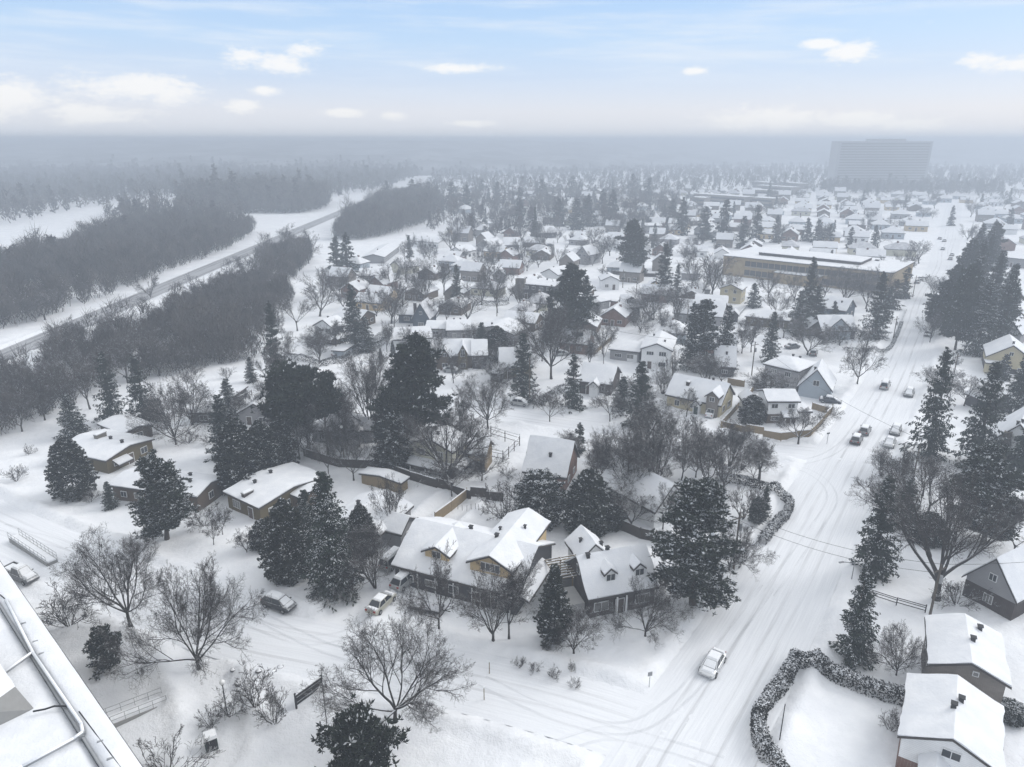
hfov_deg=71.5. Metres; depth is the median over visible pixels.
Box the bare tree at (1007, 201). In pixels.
[999,199,1009,206]
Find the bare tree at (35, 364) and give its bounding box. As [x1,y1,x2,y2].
[3,356,55,382]
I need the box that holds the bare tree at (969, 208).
[965,203,982,216]
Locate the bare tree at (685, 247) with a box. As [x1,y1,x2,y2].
[676,243,700,261]
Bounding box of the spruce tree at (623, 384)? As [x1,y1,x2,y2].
[610,376,631,411]
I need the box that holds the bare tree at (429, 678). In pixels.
[296,578,476,747]
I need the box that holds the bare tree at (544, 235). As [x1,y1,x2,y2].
[532,227,551,243]
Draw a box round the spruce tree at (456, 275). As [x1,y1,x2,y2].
[450,264,463,297]
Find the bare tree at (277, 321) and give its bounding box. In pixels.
[256,312,285,338]
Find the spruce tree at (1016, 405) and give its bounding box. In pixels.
[990,356,1023,417]
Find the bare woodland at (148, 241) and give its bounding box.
[0,201,256,328]
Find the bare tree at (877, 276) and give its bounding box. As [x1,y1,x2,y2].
[870,264,904,294]
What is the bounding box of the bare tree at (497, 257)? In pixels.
[486,252,504,264]
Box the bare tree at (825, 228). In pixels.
[816,222,833,240]
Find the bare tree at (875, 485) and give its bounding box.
[855,468,918,506]
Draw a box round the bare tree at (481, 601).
[457,559,536,641]
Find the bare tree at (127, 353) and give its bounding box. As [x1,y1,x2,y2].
[90,336,136,381]
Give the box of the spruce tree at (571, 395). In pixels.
[560,352,587,413]
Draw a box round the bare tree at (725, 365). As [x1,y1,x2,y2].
[709,354,737,380]
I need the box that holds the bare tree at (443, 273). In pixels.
[433,260,454,294]
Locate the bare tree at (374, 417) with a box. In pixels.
[371,410,383,427]
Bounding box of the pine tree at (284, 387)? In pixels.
[250,358,319,428]
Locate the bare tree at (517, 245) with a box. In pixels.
[509,238,533,259]
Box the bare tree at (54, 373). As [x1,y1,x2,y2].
[36,359,95,408]
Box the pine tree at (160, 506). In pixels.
[125,448,200,541]
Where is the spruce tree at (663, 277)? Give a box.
[653,244,675,302]
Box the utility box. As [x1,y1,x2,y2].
[202,728,218,753]
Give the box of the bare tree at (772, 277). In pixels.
[751,269,788,297]
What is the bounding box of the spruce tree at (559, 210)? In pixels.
[548,198,565,225]
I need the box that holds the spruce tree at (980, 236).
[967,227,985,266]
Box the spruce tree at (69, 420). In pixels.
[52,394,91,438]
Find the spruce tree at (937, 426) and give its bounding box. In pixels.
[898,347,957,464]
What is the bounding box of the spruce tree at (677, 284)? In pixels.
[670,263,682,299]
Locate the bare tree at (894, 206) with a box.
[889,199,901,210]
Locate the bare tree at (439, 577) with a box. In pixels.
[392,539,467,628]
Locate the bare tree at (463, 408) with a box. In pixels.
[432,383,477,431]
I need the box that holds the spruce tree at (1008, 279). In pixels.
[1000,266,1014,298]
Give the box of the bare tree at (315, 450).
[305,437,338,473]
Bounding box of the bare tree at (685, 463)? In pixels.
[671,439,703,480]
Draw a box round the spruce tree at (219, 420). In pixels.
[204,394,238,462]
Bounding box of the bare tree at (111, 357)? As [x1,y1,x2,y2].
[66,336,141,384]
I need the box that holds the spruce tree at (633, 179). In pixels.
[623,173,639,195]
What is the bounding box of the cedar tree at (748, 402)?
[737,394,767,424]
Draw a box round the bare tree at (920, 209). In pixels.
[918,207,930,216]
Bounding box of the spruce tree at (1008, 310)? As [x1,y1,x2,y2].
[983,263,1022,342]
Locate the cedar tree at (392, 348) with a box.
[390,340,395,353]
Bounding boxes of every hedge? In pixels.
[288,334,391,365]
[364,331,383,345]
[480,299,508,305]
[528,382,565,408]
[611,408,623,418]
[715,472,794,544]
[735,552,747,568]
[749,647,802,766]
[794,647,904,706]
[842,321,903,351]
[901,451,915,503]
[1001,696,1023,727]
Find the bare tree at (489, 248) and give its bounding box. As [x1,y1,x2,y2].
[482,240,502,262]
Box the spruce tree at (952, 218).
[946,205,955,225]
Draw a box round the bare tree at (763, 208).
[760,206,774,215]
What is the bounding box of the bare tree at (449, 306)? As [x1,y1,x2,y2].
[439,297,461,319]
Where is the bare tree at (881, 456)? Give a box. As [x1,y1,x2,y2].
[863,442,900,477]
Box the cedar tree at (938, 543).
[906,511,950,548]
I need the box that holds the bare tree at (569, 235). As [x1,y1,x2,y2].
[563,230,573,242]
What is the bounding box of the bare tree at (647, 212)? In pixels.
[637,211,650,220]
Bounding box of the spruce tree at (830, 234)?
[824,223,834,240]
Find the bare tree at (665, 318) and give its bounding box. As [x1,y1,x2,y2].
[655,303,680,330]
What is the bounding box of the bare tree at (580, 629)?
[532,604,605,653]
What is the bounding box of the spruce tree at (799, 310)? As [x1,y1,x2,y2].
[782,290,810,334]
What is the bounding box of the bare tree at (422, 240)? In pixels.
[418,239,438,255]
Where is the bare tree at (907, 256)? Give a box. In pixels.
[897,244,915,260]
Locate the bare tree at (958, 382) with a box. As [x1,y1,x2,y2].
[938,377,975,404]
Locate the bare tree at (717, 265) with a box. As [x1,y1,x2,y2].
[698,252,739,293]
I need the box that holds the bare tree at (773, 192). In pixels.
[766,187,778,196]
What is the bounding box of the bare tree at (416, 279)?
[401,257,438,299]
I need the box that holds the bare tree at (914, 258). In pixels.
[892,249,920,267]
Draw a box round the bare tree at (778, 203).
[777,201,786,208]
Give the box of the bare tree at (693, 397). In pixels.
[677,388,699,415]
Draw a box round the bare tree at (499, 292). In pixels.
[488,282,505,312]
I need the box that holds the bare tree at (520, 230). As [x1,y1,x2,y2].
[514,228,529,240]
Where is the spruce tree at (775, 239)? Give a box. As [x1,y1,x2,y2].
[768,215,782,242]
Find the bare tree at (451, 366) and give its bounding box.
[443,346,468,382]
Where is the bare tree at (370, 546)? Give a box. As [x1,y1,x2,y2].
[336,512,391,588]
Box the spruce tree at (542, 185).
[536,179,546,199]
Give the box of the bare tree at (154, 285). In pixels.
[130,271,159,297]
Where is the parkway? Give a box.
[0,187,405,361]
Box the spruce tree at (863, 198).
[860,189,865,203]
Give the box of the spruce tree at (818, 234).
[810,219,823,241]
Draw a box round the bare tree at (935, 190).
[928,188,942,198]
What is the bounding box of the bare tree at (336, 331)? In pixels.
[318,318,360,346]
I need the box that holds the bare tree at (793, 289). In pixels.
[779,271,816,300]
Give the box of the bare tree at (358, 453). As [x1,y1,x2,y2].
[325,432,381,480]
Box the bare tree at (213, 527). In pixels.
[201,517,220,544]
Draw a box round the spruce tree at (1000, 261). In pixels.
[976,251,1007,324]
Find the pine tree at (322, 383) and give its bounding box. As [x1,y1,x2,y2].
[302,363,341,454]
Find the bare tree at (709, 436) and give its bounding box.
[664,431,715,477]
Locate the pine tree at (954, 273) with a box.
[939,263,968,292]
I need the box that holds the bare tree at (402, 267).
[392,257,414,280]
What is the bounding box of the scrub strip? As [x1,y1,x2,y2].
[0,230,312,434]
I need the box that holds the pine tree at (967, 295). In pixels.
[937,263,989,349]
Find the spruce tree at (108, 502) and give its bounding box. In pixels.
[100,481,120,510]
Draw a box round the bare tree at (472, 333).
[457,323,488,338]
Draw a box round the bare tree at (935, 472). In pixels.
[912,455,956,510]
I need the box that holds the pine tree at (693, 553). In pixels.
[645,475,747,615]
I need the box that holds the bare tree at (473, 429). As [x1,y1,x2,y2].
[456,418,485,451]
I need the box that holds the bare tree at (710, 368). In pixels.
[701,354,721,378]
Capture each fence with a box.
[303,448,502,500]
[434,487,466,516]
[490,426,519,459]
[611,270,658,276]
[616,518,664,540]
[721,387,833,440]
[727,378,744,386]
[871,590,926,612]
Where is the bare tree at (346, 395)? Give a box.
[334,387,351,405]
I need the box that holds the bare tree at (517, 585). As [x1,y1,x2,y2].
[493,552,542,638]
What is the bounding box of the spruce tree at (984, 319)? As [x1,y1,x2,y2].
[956,281,999,356]
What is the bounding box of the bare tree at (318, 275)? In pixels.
[292,266,335,297]
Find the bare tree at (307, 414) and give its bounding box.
[283,399,323,459]
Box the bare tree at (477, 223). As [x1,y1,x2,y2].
[458,217,483,227]
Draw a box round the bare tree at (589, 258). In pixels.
[583,250,599,266]
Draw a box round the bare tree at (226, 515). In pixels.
[203,502,231,534]
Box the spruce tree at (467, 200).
[458,184,471,206]
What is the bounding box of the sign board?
[294,674,321,708]
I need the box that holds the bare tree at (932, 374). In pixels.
[909,368,972,383]
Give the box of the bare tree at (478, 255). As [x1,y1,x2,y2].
[472,247,497,267]
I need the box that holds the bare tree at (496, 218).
[487,211,512,232]
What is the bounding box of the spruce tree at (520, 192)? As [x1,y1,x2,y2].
[514,186,526,208]
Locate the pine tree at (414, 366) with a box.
[364,330,461,443]
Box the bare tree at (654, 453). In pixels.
[644,439,665,470]
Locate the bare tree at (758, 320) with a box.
[741,313,772,341]
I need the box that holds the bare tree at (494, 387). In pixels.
[451,373,514,428]
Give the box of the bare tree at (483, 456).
[465,438,509,480]
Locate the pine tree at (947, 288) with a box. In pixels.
[922,279,955,334]
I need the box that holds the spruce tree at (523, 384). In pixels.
[507,332,539,400]
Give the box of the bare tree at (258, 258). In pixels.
[242,250,273,269]
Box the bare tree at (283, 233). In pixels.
[276,223,314,238]
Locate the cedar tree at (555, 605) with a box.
[531,563,574,647]
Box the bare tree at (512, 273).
[505,263,518,282]
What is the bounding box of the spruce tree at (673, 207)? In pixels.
[667,198,677,216]
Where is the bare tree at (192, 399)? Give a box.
[154,363,213,424]
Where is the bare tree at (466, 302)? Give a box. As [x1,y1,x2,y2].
[452,293,486,318]
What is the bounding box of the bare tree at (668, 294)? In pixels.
[658,287,675,303]
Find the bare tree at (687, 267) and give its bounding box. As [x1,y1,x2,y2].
[676,251,712,280]
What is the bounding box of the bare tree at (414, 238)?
[405,233,416,250]
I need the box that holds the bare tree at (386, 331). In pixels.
[381,321,393,351]
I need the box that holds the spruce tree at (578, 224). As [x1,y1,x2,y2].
[566,198,586,229]
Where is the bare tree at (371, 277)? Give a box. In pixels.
[355,262,389,284]
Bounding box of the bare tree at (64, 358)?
[40,344,84,379]
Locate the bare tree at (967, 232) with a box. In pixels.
[957,222,976,239]
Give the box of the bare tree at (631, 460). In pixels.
[596,416,666,493]
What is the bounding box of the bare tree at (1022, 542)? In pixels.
[997,517,1023,548]
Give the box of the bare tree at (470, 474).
[433,463,479,496]
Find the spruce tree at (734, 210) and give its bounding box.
[732,201,735,216]
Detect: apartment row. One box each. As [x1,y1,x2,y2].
[690,196,709,206]
[693,193,753,205]
[751,196,780,206]
[753,181,779,187]
[754,189,778,196]
[756,185,799,194]
[777,181,808,189]
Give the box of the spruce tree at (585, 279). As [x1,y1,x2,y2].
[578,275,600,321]
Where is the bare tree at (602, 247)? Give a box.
[590,240,610,263]
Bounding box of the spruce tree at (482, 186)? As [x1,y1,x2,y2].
[479,178,485,190]
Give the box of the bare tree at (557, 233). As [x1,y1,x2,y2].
[547,229,564,242]
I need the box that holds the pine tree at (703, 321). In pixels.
[680,298,724,373]
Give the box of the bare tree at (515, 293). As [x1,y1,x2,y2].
[507,277,543,303]
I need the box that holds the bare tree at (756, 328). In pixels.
[737,316,763,351]
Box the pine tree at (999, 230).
[984,221,1008,267]
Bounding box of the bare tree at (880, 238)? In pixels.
[874,232,893,241]
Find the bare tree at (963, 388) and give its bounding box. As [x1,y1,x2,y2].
[942,378,988,405]
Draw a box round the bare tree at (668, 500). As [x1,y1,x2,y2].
[657,482,680,529]
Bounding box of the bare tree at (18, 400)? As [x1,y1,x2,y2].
[0,381,34,431]
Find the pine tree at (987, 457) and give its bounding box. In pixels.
[943,443,1023,544]
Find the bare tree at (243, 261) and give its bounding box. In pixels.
[226,253,263,271]
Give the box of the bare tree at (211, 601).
[93,551,271,693]
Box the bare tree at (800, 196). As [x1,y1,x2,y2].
[795,190,804,197]
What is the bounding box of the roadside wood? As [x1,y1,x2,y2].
[330,179,443,239]
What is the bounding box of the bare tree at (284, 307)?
[277,294,321,330]
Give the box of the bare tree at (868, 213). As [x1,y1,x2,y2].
[863,210,877,218]
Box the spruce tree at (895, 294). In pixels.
[882,279,906,309]
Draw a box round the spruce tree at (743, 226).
[734,216,749,248]
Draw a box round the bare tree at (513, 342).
[487,329,518,358]
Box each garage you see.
[797,359,836,398]
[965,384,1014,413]
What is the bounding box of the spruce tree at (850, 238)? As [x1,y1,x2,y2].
[845,227,855,247]
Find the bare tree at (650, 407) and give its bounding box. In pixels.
[624,393,685,442]
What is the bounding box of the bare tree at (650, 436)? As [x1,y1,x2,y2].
[629,416,680,454]
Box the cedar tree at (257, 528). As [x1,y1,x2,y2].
[246,518,265,552]
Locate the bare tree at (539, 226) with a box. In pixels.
[524,221,543,232]
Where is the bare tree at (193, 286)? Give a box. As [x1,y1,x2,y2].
[182,272,215,292]
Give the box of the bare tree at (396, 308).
[379,296,407,326]
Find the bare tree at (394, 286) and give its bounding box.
[388,275,429,305]
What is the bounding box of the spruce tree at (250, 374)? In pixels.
[243,357,258,383]
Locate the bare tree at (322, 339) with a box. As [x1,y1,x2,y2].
[295,328,332,359]
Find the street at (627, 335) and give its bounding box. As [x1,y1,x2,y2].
[533,319,911,363]
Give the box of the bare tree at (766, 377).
[739,364,800,388]
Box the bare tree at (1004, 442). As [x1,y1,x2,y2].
[996,433,1017,460]
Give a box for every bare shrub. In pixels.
[0,464,28,480]
[23,444,36,454]
[37,578,101,627]
[74,489,101,502]
[132,724,225,766]
[137,632,148,644]
[168,426,201,446]
[184,502,232,532]
[194,704,226,731]
[199,433,214,445]
[212,687,249,718]
[219,366,234,379]
[230,656,277,708]
[250,684,289,728]
[307,577,348,611]
[332,581,366,603]
[365,458,380,467]
[475,482,522,520]
[490,468,528,503]
[495,373,511,384]
[496,463,515,478]
[510,655,527,667]
[526,384,559,406]
[528,662,542,675]
[541,641,551,650]
[547,663,559,681]
[567,676,580,688]
[568,659,575,671]
[589,398,604,408]
[659,464,674,477]
[722,480,767,519]
[830,403,844,418]
[878,706,900,731]
[922,364,936,372]
[929,578,996,610]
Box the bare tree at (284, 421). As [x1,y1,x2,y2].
[260,398,306,439]
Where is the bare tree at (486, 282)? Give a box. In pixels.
[460,265,494,303]
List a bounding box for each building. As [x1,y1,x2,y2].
[0,561,142,766]
[722,246,914,292]
[993,250,1023,267]
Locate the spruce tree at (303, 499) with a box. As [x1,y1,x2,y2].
[296,489,318,563]
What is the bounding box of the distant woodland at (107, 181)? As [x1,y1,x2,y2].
[0,154,425,222]
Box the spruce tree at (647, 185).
[638,176,655,204]
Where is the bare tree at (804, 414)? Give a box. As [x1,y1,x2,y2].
[770,405,841,443]
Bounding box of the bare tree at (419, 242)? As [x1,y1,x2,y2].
[416,237,437,259]
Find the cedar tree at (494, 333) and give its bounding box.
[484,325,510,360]
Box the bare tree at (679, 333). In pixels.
[654,325,686,345]
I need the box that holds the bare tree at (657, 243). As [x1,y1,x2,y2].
[646,232,668,255]
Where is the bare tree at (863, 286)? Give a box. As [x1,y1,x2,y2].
[848,273,901,308]
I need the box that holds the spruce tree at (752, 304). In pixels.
[744,283,761,307]
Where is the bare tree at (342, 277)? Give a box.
[318,265,356,300]
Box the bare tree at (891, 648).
[865,620,925,675]
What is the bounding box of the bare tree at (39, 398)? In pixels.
[21,365,69,420]
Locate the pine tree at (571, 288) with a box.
[547,262,598,342]
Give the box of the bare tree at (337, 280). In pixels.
[332,278,340,288]
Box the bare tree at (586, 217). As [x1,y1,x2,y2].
[584,211,598,223]
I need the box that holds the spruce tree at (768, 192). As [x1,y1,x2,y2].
[766,185,771,196]
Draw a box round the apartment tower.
[827,139,932,188]
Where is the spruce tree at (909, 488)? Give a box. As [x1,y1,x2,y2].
[889,479,924,530]
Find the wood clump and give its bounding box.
[171,163,333,212]
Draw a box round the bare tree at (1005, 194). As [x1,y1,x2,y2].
[1000,190,1011,198]
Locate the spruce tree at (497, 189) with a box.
[492,181,501,202]
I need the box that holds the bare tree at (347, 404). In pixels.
[311,392,357,410]
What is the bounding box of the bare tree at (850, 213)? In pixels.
[839,209,855,219]
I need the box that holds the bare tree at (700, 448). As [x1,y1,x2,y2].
[680,414,736,479]
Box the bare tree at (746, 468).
[737,457,774,477]
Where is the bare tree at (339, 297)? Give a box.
[328,290,350,306]
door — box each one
[128,452,134,463]
[206,739,217,752]
[246,416,252,424]
[247,506,253,518]
[615,597,624,612]
[627,354,636,362]
[647,361,651,368]
[693,406,698,414]
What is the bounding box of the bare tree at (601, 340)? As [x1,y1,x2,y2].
[596,328,616,363]
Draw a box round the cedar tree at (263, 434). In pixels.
[241,418,281,477]
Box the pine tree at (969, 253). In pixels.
[956,238,988,269]
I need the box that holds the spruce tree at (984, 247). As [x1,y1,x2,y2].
[971,240,990,309]
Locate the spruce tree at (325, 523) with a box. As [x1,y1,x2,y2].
[296,470,364,611]
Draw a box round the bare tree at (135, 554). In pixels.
[41,523,177,631]
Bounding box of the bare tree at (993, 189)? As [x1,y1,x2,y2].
[986,188,996,195]
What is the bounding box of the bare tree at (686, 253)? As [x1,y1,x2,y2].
[679,242,697,261]
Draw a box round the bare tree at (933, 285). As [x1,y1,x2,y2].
[918,274,946,293]
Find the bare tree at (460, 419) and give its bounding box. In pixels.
[437,410,472,429]
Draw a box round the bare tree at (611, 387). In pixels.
[587,374,635,400]
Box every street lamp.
[219,679,226,710]
[779,704,785,739]
[839,561,854,578]
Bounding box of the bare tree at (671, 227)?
[660,220,675,234]
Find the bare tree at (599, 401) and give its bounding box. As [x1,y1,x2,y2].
[594,392,633,421]
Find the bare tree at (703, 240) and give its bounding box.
[695,235,706,244]
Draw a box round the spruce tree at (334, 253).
[326,235,342,269]
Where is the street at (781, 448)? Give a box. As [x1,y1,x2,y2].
[334,371,854,463]
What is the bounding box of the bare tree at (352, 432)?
[311,403,364,449]
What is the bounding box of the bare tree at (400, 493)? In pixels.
[368,473,407,515]
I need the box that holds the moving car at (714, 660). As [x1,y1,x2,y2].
[698,647,726,678]
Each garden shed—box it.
[358,466,409,492]
[610,299,618,306]
[731,308,739,321]
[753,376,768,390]
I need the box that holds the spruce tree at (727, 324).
[713,305,738,370]
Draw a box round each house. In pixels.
[67,414,154,473]
[109,467,223,511]
[189,385,248,422]
[223,462,321,519]
[236,393,269,425]
[311,315,349,344]
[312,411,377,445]
[328,266,356,286]
[332,306,376,324]
[332,489,416,548]
[340,278,370,297]
[345,255,369,269]
[354,291,392,310]
[358,267,392,280]
[362,243,398,262]
[366,284,397,299]
[368,273,398,287]
[390,258,418,273]
[390,507,555,614]
[392,325,432,346]
[397,297,437,325]
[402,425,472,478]
[405,282,438,301]
[409,235,450,248]
[418,264,439,279]
[425,318,471,337]
[435,337,487,369]
[437,295,470,315]
[438,253,461,266]
[443,250,465,257]
[443,280,470,299]
[450,244,476,258]
[451,256,472,271]
[452,225,473,241]
[457,204,471,213]
[459,261,486,281]
[470,279,506,296]
[473,222,492,234]
[473,317,529,341]
[475,231,494,246]
[477,237,504,251]
[481,191,493,197]
[484,245,507,256]
[488,219,498,227]
[490,346,532,381]
[492,266,504,282]
[498,247,520,260]
[498,259,524,274]
[503,226,520,236]
[503,237,519,248]
[503,310,542,331]
[508,299,539,312]
[515,277,559,300]
[518,259,529,270]
[521,435,579,490]
[522,190,534,196]
[523,237,545,247]
[526,243,549,254]
[526,272,544,277]
[528,290,553,310]
[535,247,554,259]
[539,226,556,237]
[540,265,566,278]
[542,212,555,223]
[543,525,658,619]
[558,251,579,266]
[558,328,595,354]
[564,218,584,224]
[568,233,589,245]
[571,230,589,237]
[576,243,601,264]
[577,293,610,310]
[577,362,621,396]
[580,313,602,332]
[582,191,593,198]
[594,216,608,225]
[598,237,625,250]
[598,272,619,289]
[600,301,631,326]
[601,456,682,528]
[605,219,620,231]
[606,258,622,272]
[607,231,625,237]
[608,331,676,369]
[617,194,630,201]
[619,262,644,282]
[619,294,640,313]
[637,203,647,210]
[640,283,670,302]
[642,222,661,233]
[647,275,659,283]
[649,217,666,227]
[649,227,665,241]
[652,242,670,255]
[652,251,668,270]
[658,317,687,342]
[659,233,679,244]
[665,373,735,417]
[668,218,690,228]
[668,224,682,234]
[672,298,727,325]
[677,189,687,195]
[679,285,703,298]
[681,201,693,210]
[681,263,702,280]
[683,209,696,217]
[685,185,692,191]
[686,244,707,256]
[688,217,714,225]
[689,277,710,293]
[693,224,717,235]
[695,293,728,304]
[699,330,738,353]
[704,201,719,209]
[712,212,723,222]
[713,345,736,376]
[714,245,729,258]
[716,187,726,193]
[716,232,733,247]
[719,281,746,303]
[720,203,733,212]
[725,189,739,194]
[727,222,739,231]
[729,199,740,210]
[733,213,752,224]
[738,386,812,425]
[740,242,758,249]
[741,210,756,219]
[742,189,754,195]
[744,201,759,210]
[744,309,810,333]
[745,238,762,246]
[757,227,773,238]
[758,220,775,228]
[762,215,775,221]
[763,354,816,391]
[767,208,782,220]
[778,189,790,200]
[780,196,788,203]
[781,227,799,240]
[781,238,799,249]
[783,223,804,234]
[788,216,806,225]
[791,206,810,215]
[794,203,812,209]
[795,197,809,202]
[798,188,810,195]
[806,314,857,339]
[809,247,835,253]
[812,240,837,250]
[816,192,829,198]
[816,222,830,231]
[817,189,828,192]
[817,200,832,208]
[817,203,829,210]
[817,208,830,216]
[818,213,830,219]
[819,295,856,315]
[820,231,840,242]
[821,216,835,226]
[834,186,845,195]
[837,192,848,201]
[840,200,854,207]
[840,207,854,217]
[841,205,857,213]
[843,224,864,236]
[844,229,870,242]
[845,213,864,223]
[847,220,866,228]
[847,241,877,254]
[855,247,885,257]
[864,201,880,214]
[865,210,881,217]
[867,213,887,223]
[870,218,890,229]
[876,193,885,200]
[880,196,894,203]
[880,225,905,238]
[883,240,917,256]
[884,203,899,210]
[890,208,910,218]
[891,190,903,196]
[895,673,1005,766]
[898,216,914,225]
[904,219,928,231]
[906,200,921,207]
[906,203,922,210]
[910,191,926,198]
[916,209,930,216]
[918,194,928,201]
[921,613,1011,703]
[922,197,935,204]
[931,190,944,197]
[936,194,951,202]
[952,192,964,198]
[959,196,973,202]
[961,545,1023,620]
[975,200,992,209]
[975,208,994,221]
[981,205,996,210]
[981,334,1023,374]
[982,217,1006,228]
[987,198,1004,205]
[991,193,1006,198]
[991,407,1023,463]
[994,208,1010,218]
[994,223,1018,234]
[999,286,1023,307]
[999,314,1023,343]
[1001,213,1023,223]
[1001,236,1016,250]
[1003,300,1023,316]
[1004,196,1021,203]
[1009,205,1023,214]
[1011,200,1022,206]
[1019,235,1023,243]
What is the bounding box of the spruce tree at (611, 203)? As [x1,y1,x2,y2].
[604,189,618,218]
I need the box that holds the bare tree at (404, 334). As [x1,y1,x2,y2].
[395,326,433,343]
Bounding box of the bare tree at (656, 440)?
[614,405,690,475]
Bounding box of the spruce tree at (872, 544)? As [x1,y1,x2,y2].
[849,475,902,585]
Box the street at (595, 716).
[0,499,701,766]
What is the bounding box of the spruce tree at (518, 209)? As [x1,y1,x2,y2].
[512,198,527,227]
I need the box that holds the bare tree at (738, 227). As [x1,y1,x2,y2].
[735,224,750,236]
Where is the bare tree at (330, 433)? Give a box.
[319,405,362,456]
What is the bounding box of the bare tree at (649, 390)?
[616,376,662,411]
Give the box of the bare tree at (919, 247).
[907,240,931,263]
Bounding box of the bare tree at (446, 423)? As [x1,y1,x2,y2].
[432,417,464,431]
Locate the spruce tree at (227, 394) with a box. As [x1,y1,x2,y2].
[219,378,239,419]
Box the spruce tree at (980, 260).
[951,256,987,333]
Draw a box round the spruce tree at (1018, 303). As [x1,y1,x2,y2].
[996,287,1023,325]
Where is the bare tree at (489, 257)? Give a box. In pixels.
[483,253,497,267]
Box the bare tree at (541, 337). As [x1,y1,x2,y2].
[514,324,549,360]
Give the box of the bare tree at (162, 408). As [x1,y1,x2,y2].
[125,376,213,444]
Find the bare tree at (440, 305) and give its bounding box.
[422,297,455,317]
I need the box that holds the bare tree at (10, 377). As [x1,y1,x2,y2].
[0,355,30,398]
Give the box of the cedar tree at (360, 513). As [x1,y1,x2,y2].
[345,503,379,556]
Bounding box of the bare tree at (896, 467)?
[881,445,918,491]
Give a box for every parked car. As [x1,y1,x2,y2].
[4,561,39,585]
[260,590,296,613]
[365,590,396,615]
[389,570,411,591]
[442,365,457,372]
[509,396,529,406]
[553,349,569,356]
[704,410,713,417]
[784,342,800,349]
[809,348,817,355]
[819,394,841,403]
[849,432,863,444]
[858,424,871,435]
[882,435,896,448]
[889,422,901,435]
[903,386,914,397]
[923,330,931,336]
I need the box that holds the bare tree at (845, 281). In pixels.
[827,265,879,297]
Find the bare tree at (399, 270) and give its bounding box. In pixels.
[374,259,403,285]
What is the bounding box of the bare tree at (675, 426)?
[662,408,688,441]
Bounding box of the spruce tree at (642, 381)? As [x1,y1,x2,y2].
[620,361,656,429]
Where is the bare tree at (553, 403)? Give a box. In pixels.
[534,393,570,421]
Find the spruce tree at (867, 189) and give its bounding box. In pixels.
[865,181,870,195]
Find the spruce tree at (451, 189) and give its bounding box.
[446,182,457,204]
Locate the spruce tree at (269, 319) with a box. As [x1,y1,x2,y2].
[259,300,288,385]
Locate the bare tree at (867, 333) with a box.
[847,322,887,343]
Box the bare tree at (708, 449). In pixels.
[702,431,770,501]
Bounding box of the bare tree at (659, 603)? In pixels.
[590,572,695,648]
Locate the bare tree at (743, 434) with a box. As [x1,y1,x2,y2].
[721,414,757,465]
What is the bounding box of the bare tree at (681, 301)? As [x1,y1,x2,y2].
[661,285,693,320]
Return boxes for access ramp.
[7,528,57,566]
[103,687,165,727]
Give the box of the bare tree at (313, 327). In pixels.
[300,323,329,353]
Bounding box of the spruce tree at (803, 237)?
[800,217,813,240]
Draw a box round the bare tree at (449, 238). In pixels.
[438,229,461,248]
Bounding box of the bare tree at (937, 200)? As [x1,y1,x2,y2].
[927,195,941,208]
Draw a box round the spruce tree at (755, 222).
[747,205,765,242]
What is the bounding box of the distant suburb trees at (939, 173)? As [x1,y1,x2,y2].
[416,160,1023,203]
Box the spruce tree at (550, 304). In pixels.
[536,285,559,345]
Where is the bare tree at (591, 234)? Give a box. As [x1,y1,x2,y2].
[584,227,603,241]
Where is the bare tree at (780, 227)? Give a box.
[770,221,792,243]
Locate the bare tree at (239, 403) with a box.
[225,379,265,414]
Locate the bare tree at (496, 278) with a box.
[473,263,511,294]
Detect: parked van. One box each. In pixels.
[378,546,398,571]
[879,378,890,389]
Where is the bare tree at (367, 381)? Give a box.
[333,355,393,419]
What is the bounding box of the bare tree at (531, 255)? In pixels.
[512,245,540,270]
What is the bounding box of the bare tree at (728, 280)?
[712,272,743,291]
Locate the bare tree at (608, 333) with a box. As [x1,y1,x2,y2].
[581,321,619,351]
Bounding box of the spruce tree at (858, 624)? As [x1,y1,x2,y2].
[828,570,880,672]
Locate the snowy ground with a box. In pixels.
[0,165,1023,766]
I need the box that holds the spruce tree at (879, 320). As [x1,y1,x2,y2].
[856,271,893,339]
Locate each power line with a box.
[740,512,937,563]
[741,521,937,572]
[756,342,918,438]
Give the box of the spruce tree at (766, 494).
[761,486,772,522]
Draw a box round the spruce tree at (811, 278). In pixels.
[798,256,818,313]
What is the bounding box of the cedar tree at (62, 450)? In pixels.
[43,436,99,502]
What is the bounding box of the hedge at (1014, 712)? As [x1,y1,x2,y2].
[1001,696,1023,727]
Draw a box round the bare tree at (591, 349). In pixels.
[584,336,600,361]
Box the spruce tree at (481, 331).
[476,322,486,338]
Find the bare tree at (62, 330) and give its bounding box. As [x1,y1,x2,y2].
[35,313,91,354]
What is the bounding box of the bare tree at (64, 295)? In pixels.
[32,282,71,313]
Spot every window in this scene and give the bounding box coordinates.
[120,491,126,496]
[140,445,147,453]
[208,490,213,498]
[232,499,240,509]
[425,579,436,587]
[432,550,440,558]
[448,584,458,594]
[480,561,499,573]
[594,600,608,611]
[635,593,649,603]
[646,351,653,354]
[659,352,665,356]
[793,266,798,271]
[799,267,804,272]
[813,380,819,385]
[818,269,824,274]
[940,747,961,762]
[972,671,979,676]
[982,592,992,604]
[988,572,997,582]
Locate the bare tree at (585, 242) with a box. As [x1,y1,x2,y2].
[573,237,601,251]
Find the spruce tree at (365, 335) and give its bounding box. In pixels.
[353,316,377,352]
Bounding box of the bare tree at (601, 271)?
[599,264,615,272]
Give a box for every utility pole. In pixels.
[340,425,344,457]
[529,357,529,399]
[732,512,745,569]
[751,342,757,375]
[893,316,898,338]
[914,445,920,475]
[929,564,945,614]
[950,353,959,390]
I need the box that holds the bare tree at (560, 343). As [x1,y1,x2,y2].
[506,299,589,378]
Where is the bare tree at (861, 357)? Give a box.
[839,331,887,383]
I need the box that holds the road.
[599,204,961,766]

